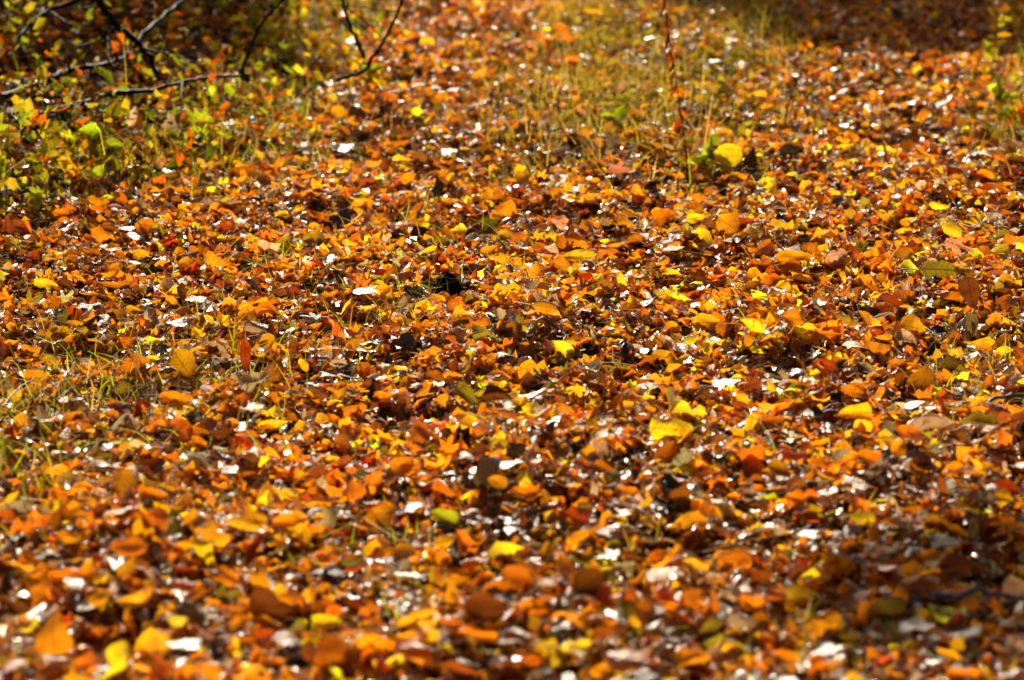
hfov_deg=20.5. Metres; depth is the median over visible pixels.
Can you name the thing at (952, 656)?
fallen leaf
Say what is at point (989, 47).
seedling
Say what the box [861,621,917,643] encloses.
fallen leaf
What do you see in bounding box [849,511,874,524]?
fallen leaf
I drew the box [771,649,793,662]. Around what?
fallen leaf
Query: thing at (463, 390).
fallen leaf
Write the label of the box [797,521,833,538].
fallen leaf
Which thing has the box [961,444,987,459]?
fallen leaf
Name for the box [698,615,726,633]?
fallen leaf
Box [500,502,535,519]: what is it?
fallen leaf
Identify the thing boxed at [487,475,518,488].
fallen leaf
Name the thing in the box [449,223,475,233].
fallen leaf
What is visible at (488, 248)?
fallen leaf
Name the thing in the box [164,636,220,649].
fallen leaf
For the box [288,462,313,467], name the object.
fallen leaf
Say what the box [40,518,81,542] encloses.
fallen leaf
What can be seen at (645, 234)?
fallen leaf
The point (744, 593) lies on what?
fallen leaf
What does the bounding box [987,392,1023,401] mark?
twig
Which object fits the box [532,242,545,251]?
fallen leaf
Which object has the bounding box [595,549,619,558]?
fallen leaf
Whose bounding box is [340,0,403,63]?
bare stem
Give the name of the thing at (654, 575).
fallen leaf
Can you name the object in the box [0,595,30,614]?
fallen leaf
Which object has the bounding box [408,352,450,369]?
twig
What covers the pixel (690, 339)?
fallen leaf
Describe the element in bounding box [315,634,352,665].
fallen leaf
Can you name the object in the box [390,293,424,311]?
fallen leaf
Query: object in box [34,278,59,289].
fallen leaf
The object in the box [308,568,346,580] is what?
fallen leaf
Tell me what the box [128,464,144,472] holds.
fallen leaf
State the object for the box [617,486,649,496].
fallen leaf
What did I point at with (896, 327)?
fallen leaf
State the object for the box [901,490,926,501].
fallen leaf
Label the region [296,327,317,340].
fallen leaf
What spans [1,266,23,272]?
fallen leaf
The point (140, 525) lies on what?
fallen leaf
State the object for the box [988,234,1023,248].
fallen leaf
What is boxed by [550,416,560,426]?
fallen leaf
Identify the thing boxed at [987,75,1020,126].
seedling
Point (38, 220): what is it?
fallen leaf
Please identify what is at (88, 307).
fallen leaf
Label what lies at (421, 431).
fallen leaf
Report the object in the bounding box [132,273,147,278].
fallen leaf
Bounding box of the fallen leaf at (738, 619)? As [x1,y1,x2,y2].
[727,612,758,626]
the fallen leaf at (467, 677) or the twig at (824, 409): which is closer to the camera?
the fallen leaf at (467, 677)
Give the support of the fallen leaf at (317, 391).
on the leaf litter
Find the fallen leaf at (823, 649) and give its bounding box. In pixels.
[811,645,840,654]
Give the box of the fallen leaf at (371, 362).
[354,359,375,366]
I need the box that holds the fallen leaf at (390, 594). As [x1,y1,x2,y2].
[363,591,396,603]
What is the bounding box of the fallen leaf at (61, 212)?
[51,208,69,215]
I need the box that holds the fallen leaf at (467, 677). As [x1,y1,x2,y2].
[460,674,486,679]
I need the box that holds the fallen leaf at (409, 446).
[388,440,422,454]
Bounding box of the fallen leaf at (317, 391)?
[302,386,332,400]
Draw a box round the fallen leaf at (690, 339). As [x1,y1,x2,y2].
[679,335,697,344]
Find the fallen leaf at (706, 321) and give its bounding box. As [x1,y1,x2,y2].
[691,313,720,330]
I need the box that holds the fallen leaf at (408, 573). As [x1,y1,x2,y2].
[388,570,426,577]
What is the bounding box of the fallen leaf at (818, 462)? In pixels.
[810,456,830,468]
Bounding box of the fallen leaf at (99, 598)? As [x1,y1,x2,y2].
[77,590,116,607]
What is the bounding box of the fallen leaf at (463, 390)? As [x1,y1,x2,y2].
[442,381,479,404]
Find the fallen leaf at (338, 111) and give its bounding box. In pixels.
[331,105,345,119]
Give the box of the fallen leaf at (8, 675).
[0,670,15,679]
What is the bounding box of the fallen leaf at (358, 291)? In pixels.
[353,287,377,294]
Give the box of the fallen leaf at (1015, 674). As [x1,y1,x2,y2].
[993,668,1023,679]
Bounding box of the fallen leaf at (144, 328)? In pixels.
[134,322,152,331]
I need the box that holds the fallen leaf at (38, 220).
[35,217,49,223]
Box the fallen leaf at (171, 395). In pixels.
[158,390,215,406]
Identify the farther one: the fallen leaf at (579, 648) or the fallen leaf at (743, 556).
the fallen leaf at (743, 556)
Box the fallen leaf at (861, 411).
[834,402,871,420]
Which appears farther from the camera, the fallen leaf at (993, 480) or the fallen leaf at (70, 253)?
the fallen leaf at (70, 253)
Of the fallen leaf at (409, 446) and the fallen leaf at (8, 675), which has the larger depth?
the fallen leaf at (409, 446)
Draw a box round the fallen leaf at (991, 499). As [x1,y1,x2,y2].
[979,491,1003,503]
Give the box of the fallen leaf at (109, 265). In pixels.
[104,260,119,269]
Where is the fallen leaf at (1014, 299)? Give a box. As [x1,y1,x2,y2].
[1011,296,1023,303]
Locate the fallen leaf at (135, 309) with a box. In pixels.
[126,305,141,312]
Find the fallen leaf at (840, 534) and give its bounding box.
[827,529,844,540]
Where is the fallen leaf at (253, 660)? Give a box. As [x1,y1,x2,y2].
[234,649,284,666]
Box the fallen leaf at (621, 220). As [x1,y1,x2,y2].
[607,216,634,227]
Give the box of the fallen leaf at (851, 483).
[841,477,878,489]
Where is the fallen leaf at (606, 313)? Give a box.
[590,310,609,320]
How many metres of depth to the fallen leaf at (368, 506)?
4.04 m
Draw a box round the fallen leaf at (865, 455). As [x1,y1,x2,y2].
[848,449,878,463]
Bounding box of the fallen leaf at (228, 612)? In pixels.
[223,607,250,619]
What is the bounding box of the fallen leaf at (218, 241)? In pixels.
[214,238,227,244]
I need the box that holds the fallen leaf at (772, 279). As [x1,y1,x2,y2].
[760,273,782,286]
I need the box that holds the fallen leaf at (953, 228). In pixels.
[941,220,966,237]
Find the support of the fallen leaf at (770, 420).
on the leaf litter
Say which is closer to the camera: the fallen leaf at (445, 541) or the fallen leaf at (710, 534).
the fallen leaf at (445, 541)
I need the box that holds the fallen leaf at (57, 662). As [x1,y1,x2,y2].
[30,654,70,669]
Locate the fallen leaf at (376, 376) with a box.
[366,373,395,379]
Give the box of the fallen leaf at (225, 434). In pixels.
[211,420,254,445]
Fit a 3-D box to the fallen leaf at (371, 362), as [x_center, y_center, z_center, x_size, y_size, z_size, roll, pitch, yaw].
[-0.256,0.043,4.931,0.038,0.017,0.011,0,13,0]
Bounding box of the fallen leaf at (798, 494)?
[783,488,806,507]
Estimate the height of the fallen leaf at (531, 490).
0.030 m
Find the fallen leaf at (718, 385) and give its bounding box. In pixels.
[698,379,741,390]
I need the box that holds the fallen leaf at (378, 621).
[355,615,388,626]
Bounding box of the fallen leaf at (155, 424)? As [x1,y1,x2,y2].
[146,420,175,429]
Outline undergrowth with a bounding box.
[0,0,1023,221]
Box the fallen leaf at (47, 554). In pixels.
[33,549,61,561]
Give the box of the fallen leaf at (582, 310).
[575,308,590,316]
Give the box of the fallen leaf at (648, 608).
[635,595,669,625]
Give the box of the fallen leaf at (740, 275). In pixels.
[733,273,748,281]
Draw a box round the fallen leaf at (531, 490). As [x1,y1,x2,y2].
[512,482,551,504]
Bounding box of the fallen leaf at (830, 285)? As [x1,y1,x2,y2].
[810,280,836,288]
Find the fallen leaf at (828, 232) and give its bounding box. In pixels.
[823,229,834,236]
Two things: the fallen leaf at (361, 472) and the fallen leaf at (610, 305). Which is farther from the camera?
the fallen leaf at (610, 305)
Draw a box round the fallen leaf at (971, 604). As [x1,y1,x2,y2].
[953,596,979,612]
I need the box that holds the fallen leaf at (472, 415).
[465,412,482,420]
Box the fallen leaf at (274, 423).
[254,420,291,432]
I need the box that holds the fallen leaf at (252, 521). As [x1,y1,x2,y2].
[225,501,288,530]
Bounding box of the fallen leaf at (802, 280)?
[789,277,809,283]
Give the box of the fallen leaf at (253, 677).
[244,674,269,679]
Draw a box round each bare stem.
[223,0,283,70]
[328,0,423,81]
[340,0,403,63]
[777,67,839,129]
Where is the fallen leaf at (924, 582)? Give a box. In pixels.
[902,574,938,591]
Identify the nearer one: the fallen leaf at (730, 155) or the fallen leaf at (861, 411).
the fallen leaf at (861, 411)
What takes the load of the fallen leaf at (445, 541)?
on the leaf litter
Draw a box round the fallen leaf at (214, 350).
[198,345,219,353]
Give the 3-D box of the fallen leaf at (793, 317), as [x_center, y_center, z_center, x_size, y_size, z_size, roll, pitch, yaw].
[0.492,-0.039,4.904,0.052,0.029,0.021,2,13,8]
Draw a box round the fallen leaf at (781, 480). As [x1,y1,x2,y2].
[762,474,812,486]
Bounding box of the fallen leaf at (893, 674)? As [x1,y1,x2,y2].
[875,664,904,677]
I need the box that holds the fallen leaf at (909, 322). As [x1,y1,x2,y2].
[890,310,926,333]
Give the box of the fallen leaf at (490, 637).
[472,631,497,642]
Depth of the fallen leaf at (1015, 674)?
3.25 m
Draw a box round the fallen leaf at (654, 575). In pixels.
[644,567,690,583]
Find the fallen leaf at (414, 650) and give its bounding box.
[397,643,437,658]
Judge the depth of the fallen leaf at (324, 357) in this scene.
4.87 m
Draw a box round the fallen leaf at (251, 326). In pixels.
[241,320,268,332]
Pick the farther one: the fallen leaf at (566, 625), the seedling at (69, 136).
the seedling at (69, 136)
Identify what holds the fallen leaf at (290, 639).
on the leaf litter
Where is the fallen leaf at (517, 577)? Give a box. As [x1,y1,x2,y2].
[479,565,543,593]
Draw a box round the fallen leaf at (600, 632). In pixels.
[593,626,616,640]
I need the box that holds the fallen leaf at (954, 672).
[929,667,978,679]
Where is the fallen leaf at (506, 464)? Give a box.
[499,459,526,468]
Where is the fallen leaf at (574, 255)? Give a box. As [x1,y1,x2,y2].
[562,249,595,260]
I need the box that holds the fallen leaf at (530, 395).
[504,386,548,401]
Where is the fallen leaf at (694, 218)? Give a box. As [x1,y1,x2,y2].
[675,213,705,222]
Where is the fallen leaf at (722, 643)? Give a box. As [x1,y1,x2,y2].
[718,639,755,654]
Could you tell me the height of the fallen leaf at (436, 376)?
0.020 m
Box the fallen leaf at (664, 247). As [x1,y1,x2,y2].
[651,244,684,250]
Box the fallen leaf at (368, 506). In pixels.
[347,500,393,510]
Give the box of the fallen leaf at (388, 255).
[386,253,396,258]
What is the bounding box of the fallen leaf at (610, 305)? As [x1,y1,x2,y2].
[603,302,619,307]
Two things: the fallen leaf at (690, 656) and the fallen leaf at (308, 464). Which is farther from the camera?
the fallen leaf at (308, 464)
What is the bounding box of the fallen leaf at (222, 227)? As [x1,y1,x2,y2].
[209,220,232,232]
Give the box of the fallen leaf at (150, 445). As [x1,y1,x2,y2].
[139,442,164,448]
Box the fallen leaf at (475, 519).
[466,510,493,527]
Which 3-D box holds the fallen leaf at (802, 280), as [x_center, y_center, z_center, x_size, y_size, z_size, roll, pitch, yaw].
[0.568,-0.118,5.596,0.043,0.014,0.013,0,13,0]
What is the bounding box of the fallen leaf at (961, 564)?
[936,552,991,579]
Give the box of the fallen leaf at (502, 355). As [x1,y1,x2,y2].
[496,352,517,360]
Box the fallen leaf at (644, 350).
[635,347,658,353]
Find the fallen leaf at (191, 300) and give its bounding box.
[184,295,206,306]
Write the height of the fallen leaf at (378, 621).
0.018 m
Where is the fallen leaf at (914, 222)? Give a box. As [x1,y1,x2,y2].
[902,218,917,226]
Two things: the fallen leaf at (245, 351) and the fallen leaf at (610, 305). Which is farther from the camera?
the fallen leaf at (610, 305)
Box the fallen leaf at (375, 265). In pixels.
[366,263,380,270]
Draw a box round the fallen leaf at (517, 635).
[497,627,535,644]
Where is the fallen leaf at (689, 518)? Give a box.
[675,511,722,530]
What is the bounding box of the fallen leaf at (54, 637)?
[35,609,72,655]
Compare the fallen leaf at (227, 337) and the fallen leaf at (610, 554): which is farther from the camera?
the fallen leaf at (227, 337)
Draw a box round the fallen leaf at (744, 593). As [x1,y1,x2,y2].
[739,590,766,597]
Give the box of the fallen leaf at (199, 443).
[187,436,212,450]
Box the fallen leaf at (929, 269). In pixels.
[891,260,963,278]
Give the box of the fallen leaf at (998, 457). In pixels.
[985,454,1007,467]
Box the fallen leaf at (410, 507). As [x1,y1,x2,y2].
[399,503,425,511]
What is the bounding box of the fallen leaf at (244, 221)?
[235,217,252,225]
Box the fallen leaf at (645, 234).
[630,232,653,238]
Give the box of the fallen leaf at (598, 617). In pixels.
[585,614,604,623]
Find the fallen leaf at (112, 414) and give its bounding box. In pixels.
[97,409,130,419]
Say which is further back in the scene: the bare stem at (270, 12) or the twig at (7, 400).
the bare stem at (270, 12)
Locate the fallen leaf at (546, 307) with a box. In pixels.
[531,301,557,313]
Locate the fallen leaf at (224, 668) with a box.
[207,661,232,672]
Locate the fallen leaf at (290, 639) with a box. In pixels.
[270,631,300,647]
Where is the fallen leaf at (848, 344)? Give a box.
[842,340,866,348]
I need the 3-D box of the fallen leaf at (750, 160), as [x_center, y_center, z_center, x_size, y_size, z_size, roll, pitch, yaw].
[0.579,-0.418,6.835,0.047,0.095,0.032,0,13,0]
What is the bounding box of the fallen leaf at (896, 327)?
[892,319,899,345]
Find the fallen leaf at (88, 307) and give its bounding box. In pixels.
[75,303,101,311]
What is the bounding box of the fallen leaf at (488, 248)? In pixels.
[480,245,498,254]
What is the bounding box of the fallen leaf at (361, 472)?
[355,467,371,480]
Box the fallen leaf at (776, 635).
[769,619,814,646]
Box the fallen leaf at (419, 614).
[390,608,439,629]
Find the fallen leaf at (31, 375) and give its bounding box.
[22,369,52,385]
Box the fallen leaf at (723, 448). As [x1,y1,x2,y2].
[711,440,737,453]
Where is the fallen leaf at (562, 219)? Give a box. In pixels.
[550,215,578,229]
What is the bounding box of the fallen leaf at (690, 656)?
[672,647,711,665]
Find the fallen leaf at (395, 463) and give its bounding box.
[389,457,413,475]
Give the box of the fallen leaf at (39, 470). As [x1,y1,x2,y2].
[29,467,43,477]
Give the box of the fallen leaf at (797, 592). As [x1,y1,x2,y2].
[778,585,828,609]
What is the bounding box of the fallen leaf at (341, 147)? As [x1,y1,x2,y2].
[329,142,361,151]
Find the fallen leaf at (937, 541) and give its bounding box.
[929,534,959,548]
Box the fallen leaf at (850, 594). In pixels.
[836,578,876,609]
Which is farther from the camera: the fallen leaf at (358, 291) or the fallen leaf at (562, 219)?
the fallen leaf at (562, 219)
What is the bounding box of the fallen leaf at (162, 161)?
[156,158,165,164]
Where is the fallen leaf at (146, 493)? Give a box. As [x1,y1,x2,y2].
[138,486,168,499]
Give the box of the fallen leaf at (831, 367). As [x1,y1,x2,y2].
[802,353,836,372]
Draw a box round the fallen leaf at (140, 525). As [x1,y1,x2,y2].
[132,508,154,540]
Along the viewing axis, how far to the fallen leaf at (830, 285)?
5.59 m
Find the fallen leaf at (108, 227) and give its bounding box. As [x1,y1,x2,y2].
[100,224,116,231]
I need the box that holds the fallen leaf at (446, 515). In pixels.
[430,508,467,524]
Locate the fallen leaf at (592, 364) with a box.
[576,360,600,371]
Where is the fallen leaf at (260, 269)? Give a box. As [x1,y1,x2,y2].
[250,264,265,274]
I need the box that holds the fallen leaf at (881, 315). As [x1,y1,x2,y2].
[868,312,892,318]
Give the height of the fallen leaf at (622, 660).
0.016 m
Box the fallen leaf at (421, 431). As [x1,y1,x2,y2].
[393,422,440,442]
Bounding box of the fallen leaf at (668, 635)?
[659,628,684,645]
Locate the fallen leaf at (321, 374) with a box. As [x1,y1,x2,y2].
[309,371,341,378]
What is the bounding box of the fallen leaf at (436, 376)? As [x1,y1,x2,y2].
[417,369,444,382]
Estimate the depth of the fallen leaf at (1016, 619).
3.55 m
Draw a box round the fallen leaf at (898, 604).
[868,595,929,612]
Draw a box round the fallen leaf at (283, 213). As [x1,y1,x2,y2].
[274,211,288,216]
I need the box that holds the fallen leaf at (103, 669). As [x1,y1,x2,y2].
[92,660,149,677]
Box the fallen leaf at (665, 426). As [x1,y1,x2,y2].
[620,406,694,443]
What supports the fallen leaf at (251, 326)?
on the leaf litter
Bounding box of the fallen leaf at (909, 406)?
[903,401,925,411]
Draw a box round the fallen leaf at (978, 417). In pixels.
[958,410,996,426]
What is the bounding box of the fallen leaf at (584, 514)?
[566,507,594,524]
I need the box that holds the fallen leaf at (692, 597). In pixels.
[677,573,706,613]
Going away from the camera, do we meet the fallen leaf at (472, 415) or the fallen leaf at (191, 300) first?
the fallen leaf at (472, 415)
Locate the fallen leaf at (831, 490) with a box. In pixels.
[820,486,836,494]
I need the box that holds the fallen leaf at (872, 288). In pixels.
[866,284,879,295]
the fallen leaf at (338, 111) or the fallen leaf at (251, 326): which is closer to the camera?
the fallen leaf at (251, 326)
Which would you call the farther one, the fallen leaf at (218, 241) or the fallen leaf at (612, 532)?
the fallen leaf at (218, 241)
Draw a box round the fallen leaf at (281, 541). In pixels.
[266,530,303,552]
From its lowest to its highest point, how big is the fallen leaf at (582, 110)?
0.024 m
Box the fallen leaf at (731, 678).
[723,676,738,679]
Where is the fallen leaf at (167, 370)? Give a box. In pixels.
[159,366,176,374]
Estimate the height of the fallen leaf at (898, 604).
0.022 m
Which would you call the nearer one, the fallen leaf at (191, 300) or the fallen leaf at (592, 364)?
the fallen leaf at (592, 364)
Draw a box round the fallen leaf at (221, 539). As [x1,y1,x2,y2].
[200,533,230,546]
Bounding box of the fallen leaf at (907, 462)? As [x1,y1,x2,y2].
[891,457,915,474]
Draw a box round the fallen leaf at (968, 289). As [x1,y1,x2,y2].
[957,276,979,308]
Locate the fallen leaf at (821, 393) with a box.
[797,385,838,403]
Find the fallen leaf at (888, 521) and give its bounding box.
[881,516,905,525]
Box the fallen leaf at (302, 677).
[289,675,310,679]
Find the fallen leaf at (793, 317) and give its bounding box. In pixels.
[781,309,808,325]
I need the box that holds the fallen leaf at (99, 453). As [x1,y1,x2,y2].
[85,446,116,461]
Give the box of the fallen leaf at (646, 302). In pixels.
[639,294,662,305]
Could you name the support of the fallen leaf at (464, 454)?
on the leaf litter
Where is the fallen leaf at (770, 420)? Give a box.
[744,410,784,428]
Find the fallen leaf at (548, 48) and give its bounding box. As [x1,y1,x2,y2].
[546,39,552,58]
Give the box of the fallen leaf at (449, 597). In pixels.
[444,578,455,602]
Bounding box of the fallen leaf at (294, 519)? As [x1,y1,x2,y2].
[266,512,304,526]
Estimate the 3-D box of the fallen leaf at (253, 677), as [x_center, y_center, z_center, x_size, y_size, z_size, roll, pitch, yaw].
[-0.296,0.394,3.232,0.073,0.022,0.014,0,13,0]
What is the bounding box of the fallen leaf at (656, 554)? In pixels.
[648,549,668,562]
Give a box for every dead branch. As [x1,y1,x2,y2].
[2,0,207,99]
[4,66,241,123]
[5,0,86,91]
[77,0,188,79]
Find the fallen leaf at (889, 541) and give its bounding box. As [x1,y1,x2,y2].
[876,534,904,547]
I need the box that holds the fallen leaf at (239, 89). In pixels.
[235,86,249,94]
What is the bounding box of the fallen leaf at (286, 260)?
[279,258,292,263]
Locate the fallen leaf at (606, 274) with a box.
[591,271,612,279]
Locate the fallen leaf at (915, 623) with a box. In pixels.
[899,617,935,630]
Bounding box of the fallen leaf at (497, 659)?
[489,655,512,667]
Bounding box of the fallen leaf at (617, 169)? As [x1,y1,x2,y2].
[607,161,632,177]
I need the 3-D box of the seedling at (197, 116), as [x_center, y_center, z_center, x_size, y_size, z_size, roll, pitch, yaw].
[-0.788,-0.516,7.149,0.127,0.155,0.068,-3,13,-12]
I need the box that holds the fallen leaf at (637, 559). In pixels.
[625,555,646,563]
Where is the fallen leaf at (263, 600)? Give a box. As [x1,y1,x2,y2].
[248,585,292,618]
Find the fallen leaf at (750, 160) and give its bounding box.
[743,147,757,179]
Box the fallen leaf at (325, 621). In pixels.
[304,614,343,629]
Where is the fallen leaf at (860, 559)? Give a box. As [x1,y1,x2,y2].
[849,554,873,563]
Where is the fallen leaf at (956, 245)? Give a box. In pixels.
[945,234,973,255]
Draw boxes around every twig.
[0,534,26,554]
[2,378,35,406]
[75,576,81,601]
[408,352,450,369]
[613,502,654,521]
[811,402,846,419]
[930,584,1023,600]
[936,489,969,498]
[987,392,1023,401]
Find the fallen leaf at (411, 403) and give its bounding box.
[387,400,419,414]
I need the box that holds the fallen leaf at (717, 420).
[705,417,734,424]
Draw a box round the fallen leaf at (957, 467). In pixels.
[941,455,970,476]
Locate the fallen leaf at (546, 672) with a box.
[528,665,554,679]
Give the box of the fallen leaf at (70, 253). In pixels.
[60,249,81,257]
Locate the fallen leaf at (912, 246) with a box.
[904,244,918,248]
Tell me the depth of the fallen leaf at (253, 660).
3.38 m
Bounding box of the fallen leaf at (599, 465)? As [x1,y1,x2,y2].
[576,460,615,472]
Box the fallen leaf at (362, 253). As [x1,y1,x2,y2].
[352,248,371,257]
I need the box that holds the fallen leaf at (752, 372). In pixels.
[748,367,775,381]
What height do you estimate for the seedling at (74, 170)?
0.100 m
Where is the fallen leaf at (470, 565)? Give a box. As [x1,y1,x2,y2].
[460,557,487,572]
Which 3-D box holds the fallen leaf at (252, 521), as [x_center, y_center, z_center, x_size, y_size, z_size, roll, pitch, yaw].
[-0.341,0.235,3.791,0.087,0.039,0.016,-1,13,-3]
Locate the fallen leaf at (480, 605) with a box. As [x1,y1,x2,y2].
[462,590,506,622]
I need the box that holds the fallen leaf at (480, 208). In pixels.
[467,203,488,214]
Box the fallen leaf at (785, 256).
[758,250,812,267]
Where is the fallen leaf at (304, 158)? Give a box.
[290,152,319,166]
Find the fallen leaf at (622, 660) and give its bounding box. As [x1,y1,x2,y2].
[605,650,655,671]
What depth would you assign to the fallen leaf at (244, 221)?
6.02 m
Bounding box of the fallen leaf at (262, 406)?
[255,404,268,410]
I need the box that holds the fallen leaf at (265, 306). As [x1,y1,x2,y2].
[255,301,279,314]
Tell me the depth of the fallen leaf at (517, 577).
3.65 m
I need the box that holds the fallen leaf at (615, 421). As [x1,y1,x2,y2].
[599,418,617,424]
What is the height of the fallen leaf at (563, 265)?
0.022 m
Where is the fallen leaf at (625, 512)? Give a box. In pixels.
[615,506,642,516]
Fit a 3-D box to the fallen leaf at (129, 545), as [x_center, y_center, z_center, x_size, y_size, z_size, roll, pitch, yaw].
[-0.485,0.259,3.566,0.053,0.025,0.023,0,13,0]
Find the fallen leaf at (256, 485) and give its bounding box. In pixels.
[245,481,293,492]
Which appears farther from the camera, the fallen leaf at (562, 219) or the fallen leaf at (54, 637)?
the fallen leaf at (562, 219)
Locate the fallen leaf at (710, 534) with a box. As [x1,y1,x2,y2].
[702,527,727,542]
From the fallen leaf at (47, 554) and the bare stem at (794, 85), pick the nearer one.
the fallen leaf at (47, 554)
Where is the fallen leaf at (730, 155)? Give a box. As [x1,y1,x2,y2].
[713,143,742,166]
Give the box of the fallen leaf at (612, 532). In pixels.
[590,526,624,539]
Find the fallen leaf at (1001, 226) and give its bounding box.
[993,225,1011,229]
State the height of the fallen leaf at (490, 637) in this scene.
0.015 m
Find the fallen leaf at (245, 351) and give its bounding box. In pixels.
[240,317,251,373]
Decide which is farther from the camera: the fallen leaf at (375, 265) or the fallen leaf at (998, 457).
the fallen leaf at (375, 265)
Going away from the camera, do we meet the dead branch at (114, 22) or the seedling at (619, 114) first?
the seedling at (619, 114)
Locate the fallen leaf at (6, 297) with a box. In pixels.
[0,291,12,303]
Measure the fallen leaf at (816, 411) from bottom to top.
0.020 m
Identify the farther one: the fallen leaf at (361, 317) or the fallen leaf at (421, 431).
the fallen leaf at (361, 317)
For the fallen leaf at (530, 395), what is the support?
on the leaf litter
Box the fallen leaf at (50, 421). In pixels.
[31,416,59,425]
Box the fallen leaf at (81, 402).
[41,390,88,411]
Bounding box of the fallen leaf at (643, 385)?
[636,382,665,388]
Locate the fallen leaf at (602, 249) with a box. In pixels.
[598,245,618,254]
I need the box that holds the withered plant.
[660,0,688,180]
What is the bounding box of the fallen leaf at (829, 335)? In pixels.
[819,330,842,340]
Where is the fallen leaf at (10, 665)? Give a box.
[1,659,28,670]
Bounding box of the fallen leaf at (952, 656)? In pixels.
[935,647,967,665]
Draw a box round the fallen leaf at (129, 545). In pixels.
[107,534,147,556]
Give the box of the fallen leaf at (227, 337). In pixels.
[222,334,258,341]
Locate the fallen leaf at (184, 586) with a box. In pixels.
[169,580,215,591]
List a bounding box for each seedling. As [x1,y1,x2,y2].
[0,96,34,193]
[20,186,50,223]
[54,124,101,174]
[67,160,96,195]
[77,122,122,186]
[174,107,224,149]
[213,151,239,175]
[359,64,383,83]
[600,104,627,134]
[687,133,719,174]
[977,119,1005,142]
[980,7,1011,81]
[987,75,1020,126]
[1000,76,1023,132]
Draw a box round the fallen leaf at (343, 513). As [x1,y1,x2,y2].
[337,508,355,518]
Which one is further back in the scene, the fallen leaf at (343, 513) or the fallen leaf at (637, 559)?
the fallen leaf at (343, 513)
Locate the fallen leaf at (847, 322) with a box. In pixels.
[841,320,854,326]
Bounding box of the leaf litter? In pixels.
[0,0,1023,679]
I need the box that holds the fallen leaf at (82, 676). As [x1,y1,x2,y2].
[63,673,99,679]
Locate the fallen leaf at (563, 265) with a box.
[554,260,568,270]
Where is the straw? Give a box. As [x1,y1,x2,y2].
[0,0,1023,679]
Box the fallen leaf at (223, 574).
[204,565,238,586]
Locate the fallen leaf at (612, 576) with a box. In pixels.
[608,572,632,585]
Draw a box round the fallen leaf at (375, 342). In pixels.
[359,339,382,347]
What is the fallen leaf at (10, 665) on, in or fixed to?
on the fallen leaf at (8, 675)
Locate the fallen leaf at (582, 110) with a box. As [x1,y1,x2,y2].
[571,106,588,114]
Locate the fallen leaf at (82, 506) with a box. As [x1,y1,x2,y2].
[66,498,119,517]
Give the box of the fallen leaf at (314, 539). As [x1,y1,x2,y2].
[310,536,321,542]
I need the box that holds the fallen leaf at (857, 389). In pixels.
[839,382,875,398]
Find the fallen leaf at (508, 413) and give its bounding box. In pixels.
[496,409,515,418]
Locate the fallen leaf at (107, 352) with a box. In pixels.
[98,349,117,356]
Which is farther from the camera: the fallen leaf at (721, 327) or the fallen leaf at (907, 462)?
the fallen leaf at (721, 327)
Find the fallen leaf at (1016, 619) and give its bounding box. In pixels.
[985,611,1023,631]
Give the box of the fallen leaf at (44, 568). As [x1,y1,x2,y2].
[29,561,73,582]
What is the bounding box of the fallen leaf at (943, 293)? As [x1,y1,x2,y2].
[933,290,948,297]
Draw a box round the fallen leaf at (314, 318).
[299,313,331,323]
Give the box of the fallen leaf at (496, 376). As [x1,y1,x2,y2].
[482,370,511,383]
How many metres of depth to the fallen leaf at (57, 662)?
3.31 m
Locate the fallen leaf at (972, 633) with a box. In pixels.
[958,625,981,636]
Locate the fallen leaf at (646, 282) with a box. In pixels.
[640,279,654,285]
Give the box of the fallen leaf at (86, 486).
[67,482,93,495]
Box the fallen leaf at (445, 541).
[424,534,456,551]
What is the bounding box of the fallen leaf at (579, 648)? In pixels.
[537,639,592,658]
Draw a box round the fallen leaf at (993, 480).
[990,475,1010,482]
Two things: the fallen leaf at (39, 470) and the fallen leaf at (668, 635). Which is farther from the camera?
the fallen leaf at (39, 470)
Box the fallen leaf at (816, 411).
[799,405,837,419]
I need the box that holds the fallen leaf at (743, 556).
[717,548,752,567]
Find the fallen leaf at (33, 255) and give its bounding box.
[23,250,39,260]
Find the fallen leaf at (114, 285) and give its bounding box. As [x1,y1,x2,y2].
[99,282,121,288]
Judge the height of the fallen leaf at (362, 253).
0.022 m
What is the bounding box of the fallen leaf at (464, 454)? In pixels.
[451,451,475,459]
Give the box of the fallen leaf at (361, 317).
[353,309,365,322]
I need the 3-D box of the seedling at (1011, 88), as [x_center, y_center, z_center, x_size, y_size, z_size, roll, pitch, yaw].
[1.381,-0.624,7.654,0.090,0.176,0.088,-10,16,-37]
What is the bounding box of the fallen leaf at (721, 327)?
[715,321,738,337]
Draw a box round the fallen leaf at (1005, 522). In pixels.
[987,515,1023,530]
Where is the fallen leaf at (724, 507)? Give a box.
[702,497,735,515]
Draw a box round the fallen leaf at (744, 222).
[739,217,755,226]
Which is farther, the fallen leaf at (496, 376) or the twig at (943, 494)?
the fallen leaf at (496, 376)
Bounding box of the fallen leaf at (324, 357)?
[317,355,331,359]
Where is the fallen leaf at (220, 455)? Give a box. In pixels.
[210,449,237,465]
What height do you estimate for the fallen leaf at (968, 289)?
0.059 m
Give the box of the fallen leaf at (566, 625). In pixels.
[549,621,579,632]

